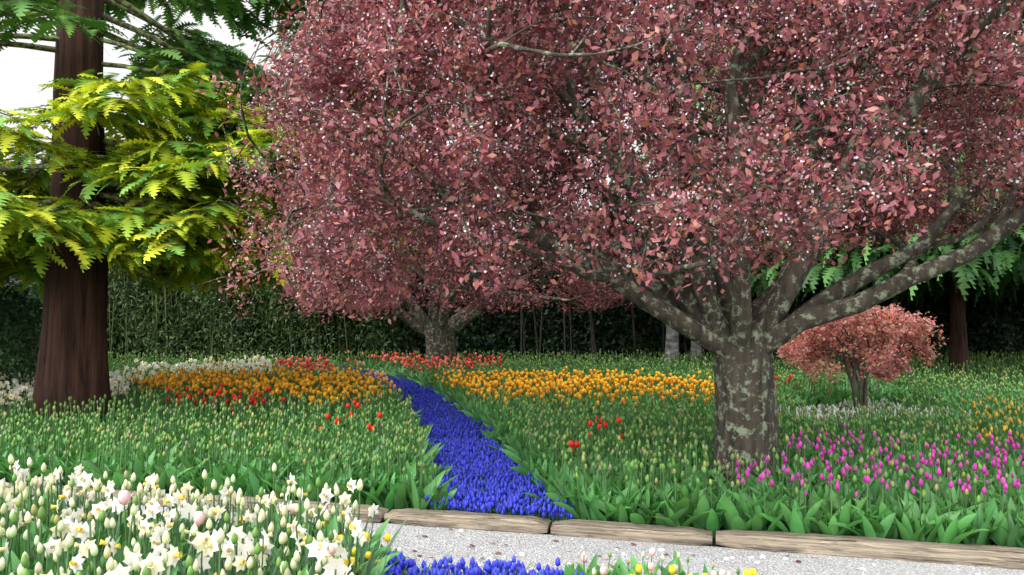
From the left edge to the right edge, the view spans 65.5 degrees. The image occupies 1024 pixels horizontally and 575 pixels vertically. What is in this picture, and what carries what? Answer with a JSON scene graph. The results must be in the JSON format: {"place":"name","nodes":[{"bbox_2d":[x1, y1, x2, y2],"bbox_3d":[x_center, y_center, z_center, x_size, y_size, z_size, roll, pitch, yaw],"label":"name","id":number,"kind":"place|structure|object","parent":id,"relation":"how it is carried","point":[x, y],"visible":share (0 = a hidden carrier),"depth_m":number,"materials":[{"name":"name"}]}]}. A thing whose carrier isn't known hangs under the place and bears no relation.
{"place":"outdoors","nodes":[
{"label":"outdoors","id":0,"kind":"place"},
{"bbox_2d":[0,0,763,209],"label":"sky","id":1,"kind":"structure","parent":0,"point":[21,69],"materials":[{"name":"white"}]},
{"bbox_2d":[37,409,994,547],"bbox_3d":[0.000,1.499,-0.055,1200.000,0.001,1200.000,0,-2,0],"label":"ground","id":2,"kind":"structure","parent":0,"point":[713,540],"depth_m":5.37,"materials":[{"name":"soil"}]},
{"bbox_2d":[0,276,43,393],"bbox_3d":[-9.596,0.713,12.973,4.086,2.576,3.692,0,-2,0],"label":"shrub leaves","id":3,"kind":"object","parent":2,"relation":"on","point":[12,310],"visible":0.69,"depth_m":12.98,"materials":[{"name":"green plant"}]},
{"bbox_2d":[19,484,203,506],"bbox_3d":[-3.276,1.698,6.480,1.684,0.104,0.149,-1,-4,15],"label":"log edging","id":4,"kind":"object","parent":2,"relation":"on","point":[134,493],"visible":0.15,"depth_m":6.39,"materials":[{"name":"brown wood"}]},
{"bbox_2d":[0,0,459,419],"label":"conifer tree","id":5,"kind":"object","parent":2,"relation":"on","point":[72,360],"depth_m":10.21,"materials":[{"name":"plant"}]},
{"bbox_2d":[0,0,421,301],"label":"conifer sprays","id":6,"kind":"object","parent":5,"relation":"attached to","point":[151,248],"visible":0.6,"depth_m":9.42,"materials":[{"name":"green plant"}]},
{"bbox_2d":[252,0,556,286],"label":"conifer tree","id":7,"kind":"object","parent":2,"relation":"on","point":[289,45],"depth_m":24.67,"materials":[{"name":"green plant"}]},
{"bbox_2d":[278,100,645,370],"bbox_3d":[-1.253,-1.151,18.746,9.857,6.974,8.298,0,-2,0],"label":"plum tree","id":8,"kind":"object","parent":2,"relation":"on","point":[435,331],"depth_m":18.80,"materials":[{"name":"pink plant"}]},
{"bbox_2d":[384,508,551,533],"bbox_3d":[-0.324,1.665,5.688,1.208,0.106,0.169,-1,-4,15],"label":"log edging","id":9,"kind":"object","parent":2,"relation":"on","point":[479,521],"visible":0.98,"depth_m":5.62,"materials":[{"name":"brown wood"}]},
{"bbox_2d":[0,348,1023,574],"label":"flower bed","id":10,"kind":"object","parent":2,"relation":"on","point":[944,513],"depth_m":6.78,"materials":[{"name":"green plant"}]},
{"bbox_2d":[0,181,1023,363],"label":"hedge","id":11,"kind":"object","parent":2,"relation":"on","point":[993,316],"depth_m":21.86,"materials":[{"name":"green plant"}]},
{"bbox_2d":[194,0,1023,480],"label":"plum tree","id":12,"kind":"object","parent":2,"relation":"on","point":[898,194],"depth_m":5.64,"materials":[{"name":"pink plant"}]},
{"bbox_2d":[665,39,721,363],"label":"birch trunks","id":13,"kind":"object","parent":2,"relation":"on","point":[672,341],"visible":0.08,"depth_m":20.85,"materials":[{"name":"white plant"}]},
{"bbox_2d":[604,0,1021,362],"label":"conifer tree","id":14,"kind":"object","parent":2,"relation":"on","point":[771,279],"depth_m":17.48,"materials":[{"name":"green plant"}]},
{"bbox_2d":[776,303,948,411],"bbox_3d":[5.024,1.083,11.739,2.521,1.807,2.647,0,-2,0],"label":"maple tree","id":15,"kind":"object","parent":2,"relation":"on","point":[891,337],"depth_m":11.51,"materials":[{"name":"pink plant"}]},
{"bbox_2d":[714,78,1023,309],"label":"conifer tree","id":16,"kind":"object","parent":2,"relation":"on","point":[894,300],"depth_m":19.84,"materials":[{"name":"green plant"}]},
{"bbox_2d":[716,530,1023,569],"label":"log edging","id":17,"kind":"object","parent":2,"relation":"on","point":[1002,557],"visible":1,"depth_m":4.94,"materials":[{"name":"brown wood"}]},
{"bbox_2d":[749,0,1023,374],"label":"conifer tree","id":18,"kind":"object","parent":2,"relation":"on","point":[966,272],"depth_m":14.63,"materials":[{"name":"green plant"}]},
{"bbox_2d":[819,5,1023,306],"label":"conifer tree","id":19,"kind":"object","parent":2,"relation":"on","point":[1004,279],"visible":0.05,"depth_m":16.14,"materials":[{"name":"green plant"}]},
{"bbox_2d":[899,67,1023,310],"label":"conifer tree","id":20,"kind":"object","parent":2,"relation":"on","point":[967,290],"depth_m":20.23,"materials":[{"name":"green plant"}]},
{"bbox_2d":[32,497,1023,574],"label":"gravel path","id":21,"kind":"structure","parent":0,"point":[438,543],"depth_m":4.99,"materials":[{"name":"grey gravel"}]},
{"bbox_2d":[201,495,388,522],"bbox_3d":[-1.686,1.679,6.042,1.560,0.113,0.167,-1,0,15],"label":"log edging","id":22,"kind":"object","parent":21,"relation":"on","point":[364,516],"visible":0.28,"depth_m":5.91,"materials":[{"name":"brown wood"}]},
{"bbox_2d":[551,519,711,545],"bbox_3d":[0.801,1.656,5.384,1.073,0.105,0.158,-1,0,14],"label":"log edging","id":23,"kind":"object","parent":21,"relation":"on","point":[652,533],"visible":0.99,"depth_m":5.34,"materials":[{"name":"brown wood"}]},
{"bbox_2d":[344,529,980,574],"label":"path pebbles","id":24,"kind":"object","parent":21,"relation":"on","point":[663,549],"visible":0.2,"depth_m":4.94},
{"bbox_2d":[383,529,970,574],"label":"path litter","id":25,"kind":"object","parent":21,"relation":"on","point":[689,553],"visible":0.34,"depth_m":4.99,"materials":[{"name":"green plant"}]}
]}

